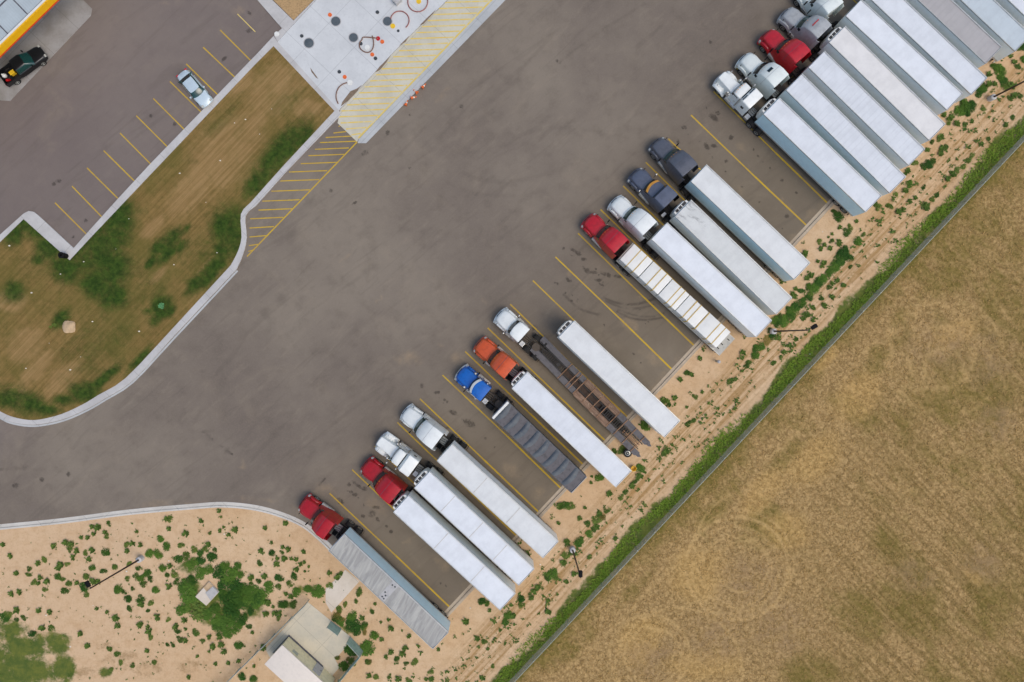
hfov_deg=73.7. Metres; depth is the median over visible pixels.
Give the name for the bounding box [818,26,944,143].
semi trailer
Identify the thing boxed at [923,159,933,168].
bush
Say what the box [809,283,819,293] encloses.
bush
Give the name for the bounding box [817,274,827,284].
bush
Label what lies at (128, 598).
bush
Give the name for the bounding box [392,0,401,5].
grey cabinet
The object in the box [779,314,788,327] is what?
bush
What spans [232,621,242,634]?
bush
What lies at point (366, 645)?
bush
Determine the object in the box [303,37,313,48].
tank lid
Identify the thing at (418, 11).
fuel hose
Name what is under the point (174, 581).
weed plant
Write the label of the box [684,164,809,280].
semi trailer
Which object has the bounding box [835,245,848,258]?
bush
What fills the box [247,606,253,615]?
bush
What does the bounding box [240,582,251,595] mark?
bush
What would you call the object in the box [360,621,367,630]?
bush
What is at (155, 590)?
bush
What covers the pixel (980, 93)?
bush
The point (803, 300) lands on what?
bush
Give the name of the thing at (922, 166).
weed plant
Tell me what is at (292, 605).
bush
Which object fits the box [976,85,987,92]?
bush
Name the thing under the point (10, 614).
weed plant
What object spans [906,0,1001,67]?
semi trailer
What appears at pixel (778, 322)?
bush
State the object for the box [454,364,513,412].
truck tractor
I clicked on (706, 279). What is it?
semi trailer
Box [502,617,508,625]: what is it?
bush
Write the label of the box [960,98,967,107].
bush
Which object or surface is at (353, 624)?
bush
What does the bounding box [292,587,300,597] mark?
bush
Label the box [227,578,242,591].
bush
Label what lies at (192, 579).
bush
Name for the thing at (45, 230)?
lawn kerb
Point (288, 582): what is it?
weed plant
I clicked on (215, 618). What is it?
bush
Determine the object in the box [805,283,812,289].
bush
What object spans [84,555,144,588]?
light pole
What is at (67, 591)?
weed plant
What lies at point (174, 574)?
weed plant
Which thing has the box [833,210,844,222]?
bush
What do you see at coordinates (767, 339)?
bush
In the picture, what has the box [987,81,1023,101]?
light pole
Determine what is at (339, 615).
yellowing bush
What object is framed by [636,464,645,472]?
bush
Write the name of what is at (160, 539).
bush
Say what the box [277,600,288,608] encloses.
bush
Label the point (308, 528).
yard kerb
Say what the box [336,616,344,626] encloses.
bush
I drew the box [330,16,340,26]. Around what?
tank lid
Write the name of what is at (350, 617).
bush
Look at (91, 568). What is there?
bush
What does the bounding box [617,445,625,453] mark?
weed plant
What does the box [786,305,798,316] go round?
bush
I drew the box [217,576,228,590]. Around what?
bush
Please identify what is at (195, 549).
weed plant
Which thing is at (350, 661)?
weed plant
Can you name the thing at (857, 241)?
bush
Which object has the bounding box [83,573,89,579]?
weed plant
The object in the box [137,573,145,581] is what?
bush
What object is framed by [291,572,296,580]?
bush
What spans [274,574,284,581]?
bush
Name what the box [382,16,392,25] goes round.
tank lid
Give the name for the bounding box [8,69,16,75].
yellow crate
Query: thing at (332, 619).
bush
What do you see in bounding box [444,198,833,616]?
end kerb
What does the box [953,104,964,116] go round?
bush
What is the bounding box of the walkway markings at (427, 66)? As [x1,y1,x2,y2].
[237,0,491,137]
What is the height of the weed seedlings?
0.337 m
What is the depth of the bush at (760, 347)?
81.52 m
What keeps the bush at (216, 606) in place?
on the sandy ground at (60, 651)
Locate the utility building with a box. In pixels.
[265,635,334,681]
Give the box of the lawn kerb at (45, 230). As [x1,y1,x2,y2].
[0,36,340,424]
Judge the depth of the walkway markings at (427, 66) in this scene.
81.67 m
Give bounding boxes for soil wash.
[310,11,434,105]
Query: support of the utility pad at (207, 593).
on the sandy ground at (60, 651)
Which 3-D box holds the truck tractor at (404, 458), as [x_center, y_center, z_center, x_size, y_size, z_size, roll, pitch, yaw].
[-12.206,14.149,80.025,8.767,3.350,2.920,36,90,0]
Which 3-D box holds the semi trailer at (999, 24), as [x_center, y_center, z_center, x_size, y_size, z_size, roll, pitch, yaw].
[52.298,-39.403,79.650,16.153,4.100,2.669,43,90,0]
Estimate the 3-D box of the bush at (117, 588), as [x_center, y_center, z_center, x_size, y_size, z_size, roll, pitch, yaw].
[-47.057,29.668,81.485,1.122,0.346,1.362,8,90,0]
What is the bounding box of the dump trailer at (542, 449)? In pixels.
[492,400,586,492]
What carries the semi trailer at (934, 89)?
on the asphalt lot
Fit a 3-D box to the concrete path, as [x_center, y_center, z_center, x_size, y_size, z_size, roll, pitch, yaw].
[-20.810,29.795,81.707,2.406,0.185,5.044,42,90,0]
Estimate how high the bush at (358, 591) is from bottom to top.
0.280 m
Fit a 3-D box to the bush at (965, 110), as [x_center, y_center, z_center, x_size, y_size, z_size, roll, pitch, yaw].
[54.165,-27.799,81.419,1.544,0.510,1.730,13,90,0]
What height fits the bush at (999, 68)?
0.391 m
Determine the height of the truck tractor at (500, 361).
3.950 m
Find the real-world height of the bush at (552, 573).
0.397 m
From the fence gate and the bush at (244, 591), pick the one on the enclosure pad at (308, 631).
the fence gate
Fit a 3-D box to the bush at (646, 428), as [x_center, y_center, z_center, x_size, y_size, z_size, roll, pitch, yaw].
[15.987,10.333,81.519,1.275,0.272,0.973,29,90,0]
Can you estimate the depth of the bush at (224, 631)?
81.50 m
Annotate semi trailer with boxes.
[328,527,449,648]
[393,490,515,609]
[414,467,533,584]
[437,440,558,557]
[511,371,630,486]
[557,320,679,436]
[646,222,771,336]
[669,200,791,314]
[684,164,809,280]
[754,97,881,216]
[777,73,905,195]
[798,51,924,169]
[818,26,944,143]
[834,0,962,114]
[864,0,986,102]
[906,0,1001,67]
[953,0,1023,62]
[996,0,1023,26]
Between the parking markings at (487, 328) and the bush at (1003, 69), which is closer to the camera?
the bush at (1003, 69)
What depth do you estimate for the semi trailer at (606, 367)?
77.64 m
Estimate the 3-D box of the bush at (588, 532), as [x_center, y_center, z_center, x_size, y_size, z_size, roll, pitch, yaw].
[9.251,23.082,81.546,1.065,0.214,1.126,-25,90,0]
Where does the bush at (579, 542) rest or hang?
on the sandy ground at (60, 651)
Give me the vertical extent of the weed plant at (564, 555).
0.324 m
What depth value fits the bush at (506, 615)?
81.50 m
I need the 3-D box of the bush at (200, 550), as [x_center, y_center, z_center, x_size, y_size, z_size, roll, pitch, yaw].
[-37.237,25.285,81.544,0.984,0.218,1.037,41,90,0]
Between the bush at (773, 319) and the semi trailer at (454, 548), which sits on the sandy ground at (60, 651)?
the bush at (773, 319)
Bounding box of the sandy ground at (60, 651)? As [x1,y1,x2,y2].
[0,43,1023,681]
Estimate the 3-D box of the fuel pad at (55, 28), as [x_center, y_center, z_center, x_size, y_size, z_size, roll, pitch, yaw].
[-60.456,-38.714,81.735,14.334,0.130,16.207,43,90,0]
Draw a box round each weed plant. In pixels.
[4,611,12,617]
[47,624,54,631]
[60,588,69,593]
[65,580,71,586]
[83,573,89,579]
[136,595,145,602]
[171,569,178,577]
[173,578,179,584]
[176,636,183,642]
[191,546,197,553]
[192,628,199,636]
[202,545,208,552]
[286,580,292,586]
[326,582,333,588]
[348,657,356,665]
[411,658,417,665]
[528,592,533,600]
[562,551,570,558]
[566,501,575,509]
[592,515,601,523]
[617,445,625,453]
[842,228,851,236]
[875,203,882,211]
[920,163,927,169]
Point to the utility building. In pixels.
(291, 659)
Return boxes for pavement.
[258,0,315,40]
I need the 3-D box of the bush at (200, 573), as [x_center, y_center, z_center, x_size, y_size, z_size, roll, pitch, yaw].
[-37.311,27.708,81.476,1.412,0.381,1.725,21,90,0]
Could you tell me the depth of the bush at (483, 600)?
81.54 m
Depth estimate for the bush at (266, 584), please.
81.56 m
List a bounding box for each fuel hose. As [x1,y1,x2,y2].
[335,82,346,103]
[359,35,377,52]
[390,10,409,26]
[407,0,427,11]
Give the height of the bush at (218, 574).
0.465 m
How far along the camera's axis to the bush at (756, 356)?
81.53 m
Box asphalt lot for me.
[0,0,863,610]
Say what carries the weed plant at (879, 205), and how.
on the sandy ground at (60, 651)
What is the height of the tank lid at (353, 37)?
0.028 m
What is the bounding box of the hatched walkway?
[338,0,489,140]
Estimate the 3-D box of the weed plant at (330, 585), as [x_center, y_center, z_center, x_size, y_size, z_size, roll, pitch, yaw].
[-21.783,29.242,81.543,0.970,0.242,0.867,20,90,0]
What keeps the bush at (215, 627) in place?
on the sandy ground at (60, 651)
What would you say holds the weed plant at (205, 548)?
on the sandy ground at (60, 651)
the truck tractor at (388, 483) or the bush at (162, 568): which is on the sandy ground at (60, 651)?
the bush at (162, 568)
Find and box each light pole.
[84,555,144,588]
[569,546,582,577]
[769,324,817,333]
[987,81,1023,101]
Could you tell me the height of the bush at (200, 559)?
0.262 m
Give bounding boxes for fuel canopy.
[0,0,58,57]
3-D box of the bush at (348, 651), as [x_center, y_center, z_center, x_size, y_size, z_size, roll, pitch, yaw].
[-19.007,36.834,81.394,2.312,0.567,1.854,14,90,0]
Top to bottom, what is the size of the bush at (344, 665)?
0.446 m
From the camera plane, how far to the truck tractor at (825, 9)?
79.03 m
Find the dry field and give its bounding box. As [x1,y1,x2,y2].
[510,136,1023,681]
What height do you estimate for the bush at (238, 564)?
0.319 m
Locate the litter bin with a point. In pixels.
(63, 255)
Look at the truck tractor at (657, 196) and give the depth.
79.60 m
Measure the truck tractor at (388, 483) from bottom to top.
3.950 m
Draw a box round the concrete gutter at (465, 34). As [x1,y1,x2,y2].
[358,0,504,142]
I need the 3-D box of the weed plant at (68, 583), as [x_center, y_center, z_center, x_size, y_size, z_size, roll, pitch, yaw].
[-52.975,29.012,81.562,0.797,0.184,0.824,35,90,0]
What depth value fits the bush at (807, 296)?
81.50 m
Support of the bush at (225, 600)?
on the sandy ground at (60, 651)
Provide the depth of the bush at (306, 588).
81.55 m
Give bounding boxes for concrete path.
[326,570,358,611]
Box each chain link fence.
[226,599,309,681]
[337,636,362,681]
[509,135,1023,681]
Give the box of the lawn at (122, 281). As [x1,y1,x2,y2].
[0,46,333,419]
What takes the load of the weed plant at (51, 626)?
on the sandy ground at (60, 651)
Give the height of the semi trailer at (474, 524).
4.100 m
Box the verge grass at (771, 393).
[495,119,1023,681]
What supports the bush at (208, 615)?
on the sandy ground at (60, 651)
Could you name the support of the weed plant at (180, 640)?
on the sandy ground at (60, 651)
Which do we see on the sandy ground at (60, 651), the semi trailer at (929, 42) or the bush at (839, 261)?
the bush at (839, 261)
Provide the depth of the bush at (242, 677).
81.57 m
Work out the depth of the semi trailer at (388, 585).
77.65 m
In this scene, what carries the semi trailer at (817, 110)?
on the asphalt lot
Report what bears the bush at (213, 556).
on the sandy ground at (60, 651)
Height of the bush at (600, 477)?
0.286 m
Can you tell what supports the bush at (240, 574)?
on the sandy ground at (60, 651)
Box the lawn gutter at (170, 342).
[0,270,237,426]
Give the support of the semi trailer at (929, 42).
on the asphalt lot
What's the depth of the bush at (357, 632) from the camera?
81.51 m
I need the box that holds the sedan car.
[176,68,212,107]
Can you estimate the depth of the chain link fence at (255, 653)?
80.31 m
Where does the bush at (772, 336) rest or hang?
on the sandy ground at (60, 651)
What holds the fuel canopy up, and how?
on the fuel pad at (55, 28)
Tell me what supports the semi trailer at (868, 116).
on the asphalt lot
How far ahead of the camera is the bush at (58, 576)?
81.58 m
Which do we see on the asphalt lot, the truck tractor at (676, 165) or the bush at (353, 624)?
the truck tractor at (676, 165)
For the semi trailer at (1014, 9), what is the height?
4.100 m
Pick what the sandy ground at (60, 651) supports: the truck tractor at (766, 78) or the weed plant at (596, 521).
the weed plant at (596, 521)
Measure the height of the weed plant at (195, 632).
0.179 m
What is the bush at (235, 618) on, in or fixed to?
on the sandy ground at (60, 651)
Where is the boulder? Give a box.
[62,321,75,332]
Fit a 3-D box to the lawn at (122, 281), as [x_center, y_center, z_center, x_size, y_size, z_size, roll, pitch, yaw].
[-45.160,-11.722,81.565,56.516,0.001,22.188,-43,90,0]
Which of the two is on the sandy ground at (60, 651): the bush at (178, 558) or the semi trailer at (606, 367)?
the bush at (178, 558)
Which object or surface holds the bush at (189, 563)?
on the sandy ground at (60, 651)
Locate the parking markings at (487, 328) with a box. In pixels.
[55,0,856,606]
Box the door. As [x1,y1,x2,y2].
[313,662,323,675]
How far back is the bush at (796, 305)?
81.54 m
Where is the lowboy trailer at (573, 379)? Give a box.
[530,336,650,456]
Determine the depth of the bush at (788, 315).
81.50 m
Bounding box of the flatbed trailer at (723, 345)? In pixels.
[616,243,734,355]
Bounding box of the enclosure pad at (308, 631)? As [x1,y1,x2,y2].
[266,602,352,674]
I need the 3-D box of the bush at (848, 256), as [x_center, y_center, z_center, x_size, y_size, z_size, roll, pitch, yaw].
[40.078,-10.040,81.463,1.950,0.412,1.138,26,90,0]
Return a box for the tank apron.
[278,0,446,109]
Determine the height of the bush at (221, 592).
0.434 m
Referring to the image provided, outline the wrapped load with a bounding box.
[618,244,729,347]
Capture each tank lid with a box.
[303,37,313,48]
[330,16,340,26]
[348,32,358,42]
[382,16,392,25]
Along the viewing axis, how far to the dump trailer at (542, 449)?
78.70 m
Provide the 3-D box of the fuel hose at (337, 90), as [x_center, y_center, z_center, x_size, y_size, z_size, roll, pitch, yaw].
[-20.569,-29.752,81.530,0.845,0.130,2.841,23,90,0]
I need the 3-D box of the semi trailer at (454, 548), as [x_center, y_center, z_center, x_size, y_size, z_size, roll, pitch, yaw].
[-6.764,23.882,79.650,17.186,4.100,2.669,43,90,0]
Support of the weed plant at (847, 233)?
on the sandy ground at (60, 651)
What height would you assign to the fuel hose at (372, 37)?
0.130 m
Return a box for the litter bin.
[58,252,68,258]
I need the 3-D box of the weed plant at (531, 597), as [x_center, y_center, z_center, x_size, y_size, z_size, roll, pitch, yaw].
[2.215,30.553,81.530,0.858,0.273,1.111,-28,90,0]
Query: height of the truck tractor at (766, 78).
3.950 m
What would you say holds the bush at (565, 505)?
on the sandy ground at (60, 651)
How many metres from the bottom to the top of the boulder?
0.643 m
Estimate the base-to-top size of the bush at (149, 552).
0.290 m
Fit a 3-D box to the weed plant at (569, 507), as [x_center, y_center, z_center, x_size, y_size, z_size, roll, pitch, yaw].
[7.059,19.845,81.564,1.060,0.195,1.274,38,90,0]
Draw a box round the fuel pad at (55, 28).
[0,0,91,100]
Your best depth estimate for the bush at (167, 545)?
81.56 m
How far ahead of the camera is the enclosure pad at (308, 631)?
81.60 m
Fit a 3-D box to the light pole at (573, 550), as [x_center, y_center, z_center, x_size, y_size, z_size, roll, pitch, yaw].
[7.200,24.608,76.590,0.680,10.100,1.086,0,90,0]
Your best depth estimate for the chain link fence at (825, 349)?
80.70 m
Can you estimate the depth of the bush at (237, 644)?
81.55 m
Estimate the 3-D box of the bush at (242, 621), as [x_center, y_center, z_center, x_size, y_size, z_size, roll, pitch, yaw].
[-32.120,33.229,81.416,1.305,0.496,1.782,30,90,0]
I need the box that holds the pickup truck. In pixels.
[0,45,47,86]
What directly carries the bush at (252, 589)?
on the sandy ground at (60, 651)
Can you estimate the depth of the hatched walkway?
81.67 m
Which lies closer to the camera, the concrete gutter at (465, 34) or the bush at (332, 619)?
the bush at (332, 619)
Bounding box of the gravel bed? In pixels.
[274,0,312,19]
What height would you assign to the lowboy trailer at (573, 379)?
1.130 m
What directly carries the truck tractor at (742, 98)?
on the asphalt lot
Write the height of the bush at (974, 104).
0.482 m
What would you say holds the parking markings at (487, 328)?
on the asphalt lot
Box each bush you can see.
[0,613,9,622]
[28,630,36,636]
[53,572,60,579]
[79,582,89,591]
[88,564,95,570]
[101,548,109,555]
[114,585,122,593]
[123,595,131,602]
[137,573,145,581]
[144,548,153,557]
[144,569,151,577]
[152,586,160,593]
[153,548,163,558]
[157,535,164,542]
[158,564,166,571]
[163,542,170,551]
[173,555,182,562]
[176,599,190,615]
[178,583,197,602]
[179,578,186,589]
[182,552,189,560]
[183,599,205,621]
[185,557,198,570]
[185,575,197,584]
[195,565,205,579]
[196,556,205,565]
[197,548,203,556]
[201,608,212,621]
[203,564,214,574]
[206,552,217,562]
[209,603,220,613]
[210,613,222,625]
[211,621,223,633]
[212,565,225,578]
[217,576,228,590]
[218,589,227,599]
[219,561,229,569]
[219,591,236,609]
[220,566,240,584]
[220,626,232,638]
[222,600,239,617]
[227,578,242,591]
[230,611,240,624]
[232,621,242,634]
[233,640,241,648]
[234,561,241,570]
[234,599,248,609]
[237,571,244,578]
[237,612,247,625]
[238,673,245,680]
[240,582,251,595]
[246,585,259,597]
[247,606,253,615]
[249,591,264,605]
[249,675,257,681]
[251,602,260,608]
[256,587,268,604]
[263,581,274,592]
[269,549,275,556]
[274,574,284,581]
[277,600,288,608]
[290,600,296,608]
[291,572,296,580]
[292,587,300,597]
[304,584,313,592]
[311,584,325,597]
[331,612,340,620]
[331,614,341,622]
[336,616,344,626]
[338,661,349,671]
[344,641,359,656]
[345,618,360,631]
[346,610,356,622]
[351,627,360,635]
[356,587,362,597]
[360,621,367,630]
[360,639,375,656]
[369,631,378,639]
[478,598,485,605]
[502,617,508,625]
[504,610,512,619]
[516,595,524,602]
[545,567,558,580]
[561,501,568,508]
[574,536,583,546]
[585,530,592,537]
[594,473,603,481]
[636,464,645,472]
[641,424,650,430]
[750,351,759,359]
[752,344,757,353]
[756,342,764,350]
[763,334,771,345]
[768,334,776,340]
[770,315,779,323]
[773,318,782,327]
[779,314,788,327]
[785,312,795,320]
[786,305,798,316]
[791,302,802,311]
[798,297,805,307]
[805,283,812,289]
[805,294,812,301]
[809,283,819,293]
[814,277,822,287]
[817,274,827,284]
[825,267,832,276]
[828,261,840,272]
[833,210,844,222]
[833,255,844,266]
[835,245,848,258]
[843,253,854,261]
[853,236,861,245]
[905,180,912,188]
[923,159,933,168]
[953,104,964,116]
[959,101,971,114]
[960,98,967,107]
[966,100,976,112]
[975,89,982,97]
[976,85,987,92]
[990,62,998,69]
[994,63,1003,75]
[997,73,1004,79]
[999,67,1006,74]
[1001,76,1008,85]
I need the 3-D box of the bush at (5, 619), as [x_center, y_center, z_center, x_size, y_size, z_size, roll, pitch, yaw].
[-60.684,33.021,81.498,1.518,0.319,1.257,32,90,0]
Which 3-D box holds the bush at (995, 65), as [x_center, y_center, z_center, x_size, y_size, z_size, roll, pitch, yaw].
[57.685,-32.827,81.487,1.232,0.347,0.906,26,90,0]
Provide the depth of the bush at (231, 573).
81.40 m
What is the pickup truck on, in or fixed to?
on the fuel pad at (55, 28)
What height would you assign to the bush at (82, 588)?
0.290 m
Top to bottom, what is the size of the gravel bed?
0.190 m
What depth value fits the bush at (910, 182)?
81.52 m
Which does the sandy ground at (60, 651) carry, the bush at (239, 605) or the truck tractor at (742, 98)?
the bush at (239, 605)
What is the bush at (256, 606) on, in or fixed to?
on the sandy ground at (60, 651)
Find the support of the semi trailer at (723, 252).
on the asphalt lot
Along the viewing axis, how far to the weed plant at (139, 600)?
81.59 m
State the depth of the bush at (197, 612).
81.47 m
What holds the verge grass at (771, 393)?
on the sandy ground at (60, 651)
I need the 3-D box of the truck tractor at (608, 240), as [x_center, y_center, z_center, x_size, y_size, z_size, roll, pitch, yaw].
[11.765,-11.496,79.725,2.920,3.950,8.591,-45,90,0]
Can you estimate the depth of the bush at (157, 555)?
81.51 m
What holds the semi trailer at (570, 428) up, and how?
on the asphalt lot
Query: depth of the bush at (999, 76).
81.52 m
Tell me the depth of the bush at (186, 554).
81.52 m
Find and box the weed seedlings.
[0,54,1023,681]
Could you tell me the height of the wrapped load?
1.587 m
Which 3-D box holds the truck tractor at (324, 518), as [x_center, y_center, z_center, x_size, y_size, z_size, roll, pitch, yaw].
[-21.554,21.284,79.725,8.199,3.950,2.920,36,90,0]
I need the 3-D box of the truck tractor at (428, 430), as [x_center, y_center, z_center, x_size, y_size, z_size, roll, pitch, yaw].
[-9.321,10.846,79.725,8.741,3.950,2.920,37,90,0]
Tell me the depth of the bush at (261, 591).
81.46 m
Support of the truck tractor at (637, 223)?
on the asphalt lot
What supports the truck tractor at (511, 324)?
on the asphalt lot
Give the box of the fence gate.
[326,621,340,635]
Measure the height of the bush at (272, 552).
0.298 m
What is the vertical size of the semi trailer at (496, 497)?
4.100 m
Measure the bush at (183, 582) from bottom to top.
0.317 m
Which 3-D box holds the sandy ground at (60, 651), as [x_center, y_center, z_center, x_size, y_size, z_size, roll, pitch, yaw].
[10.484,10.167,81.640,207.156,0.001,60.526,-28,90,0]
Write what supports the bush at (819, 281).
on the sandy ground at (60, 651)
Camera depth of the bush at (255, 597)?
81.42 m
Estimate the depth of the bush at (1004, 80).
81.52 m
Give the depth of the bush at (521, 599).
81.53 m
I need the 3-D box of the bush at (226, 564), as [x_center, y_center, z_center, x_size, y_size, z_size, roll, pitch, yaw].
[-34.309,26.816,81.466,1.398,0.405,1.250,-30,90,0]
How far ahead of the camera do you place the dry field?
81.65 m
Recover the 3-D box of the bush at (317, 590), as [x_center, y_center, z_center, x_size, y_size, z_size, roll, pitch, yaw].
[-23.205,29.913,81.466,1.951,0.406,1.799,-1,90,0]
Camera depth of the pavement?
81.59 m
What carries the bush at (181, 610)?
on the sandy ground at (60, 651)
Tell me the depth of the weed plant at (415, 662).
81.59 m
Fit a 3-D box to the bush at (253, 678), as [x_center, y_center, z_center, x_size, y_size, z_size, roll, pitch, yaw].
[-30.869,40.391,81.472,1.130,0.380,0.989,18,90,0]
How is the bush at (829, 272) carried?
on the sandy ground at (60, 651)
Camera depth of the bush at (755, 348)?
81.55 m
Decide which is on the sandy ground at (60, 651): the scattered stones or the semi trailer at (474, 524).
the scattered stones
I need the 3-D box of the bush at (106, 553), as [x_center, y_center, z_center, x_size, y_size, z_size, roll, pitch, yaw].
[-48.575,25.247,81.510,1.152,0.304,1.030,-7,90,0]
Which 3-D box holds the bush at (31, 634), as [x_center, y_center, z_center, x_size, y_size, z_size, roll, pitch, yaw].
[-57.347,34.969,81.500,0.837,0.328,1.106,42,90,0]
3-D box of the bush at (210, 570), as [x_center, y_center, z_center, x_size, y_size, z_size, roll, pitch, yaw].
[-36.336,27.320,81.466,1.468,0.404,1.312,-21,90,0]
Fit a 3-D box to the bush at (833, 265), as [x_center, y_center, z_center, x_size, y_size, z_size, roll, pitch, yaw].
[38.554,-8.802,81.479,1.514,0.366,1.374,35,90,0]
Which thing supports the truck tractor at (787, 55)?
on the asphalt lot
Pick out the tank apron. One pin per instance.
(329, 54)
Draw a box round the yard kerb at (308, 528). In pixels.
[0,502,331,549]
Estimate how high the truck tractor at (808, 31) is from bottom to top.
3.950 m
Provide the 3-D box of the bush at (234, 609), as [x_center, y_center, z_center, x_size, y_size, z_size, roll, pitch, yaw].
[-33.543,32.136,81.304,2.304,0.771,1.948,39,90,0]
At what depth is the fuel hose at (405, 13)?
81.48 m
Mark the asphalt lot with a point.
(378, 282)
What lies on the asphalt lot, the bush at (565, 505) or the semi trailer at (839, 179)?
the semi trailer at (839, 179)
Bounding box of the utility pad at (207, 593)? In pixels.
[195,581,218,604]
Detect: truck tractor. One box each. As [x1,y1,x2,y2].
[298,493,364,539]
[360,456,426,504]
[375,431,443,476]
[400,403,468,452]
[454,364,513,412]
[473,336,537,383]
[493,307,548,361]
[580,213,630,276]
[607,195,659,259]
[626,168,678,231]
[647,137,698,201]
[712,71,762,137]
[734,52,788,100]
[757,28,810,84]
[776,6,831,61]
[793,0,843,40]
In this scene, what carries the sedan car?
on the asphalt lot
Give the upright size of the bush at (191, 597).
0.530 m
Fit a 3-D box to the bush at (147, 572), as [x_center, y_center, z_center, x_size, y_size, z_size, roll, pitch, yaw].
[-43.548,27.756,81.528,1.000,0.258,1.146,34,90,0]
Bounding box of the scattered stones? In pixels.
[8,119,822,646]
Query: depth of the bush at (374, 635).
81.52 m
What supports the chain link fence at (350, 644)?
on the sandy ground at (60, 651)
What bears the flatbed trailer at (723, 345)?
on the asphalt lot

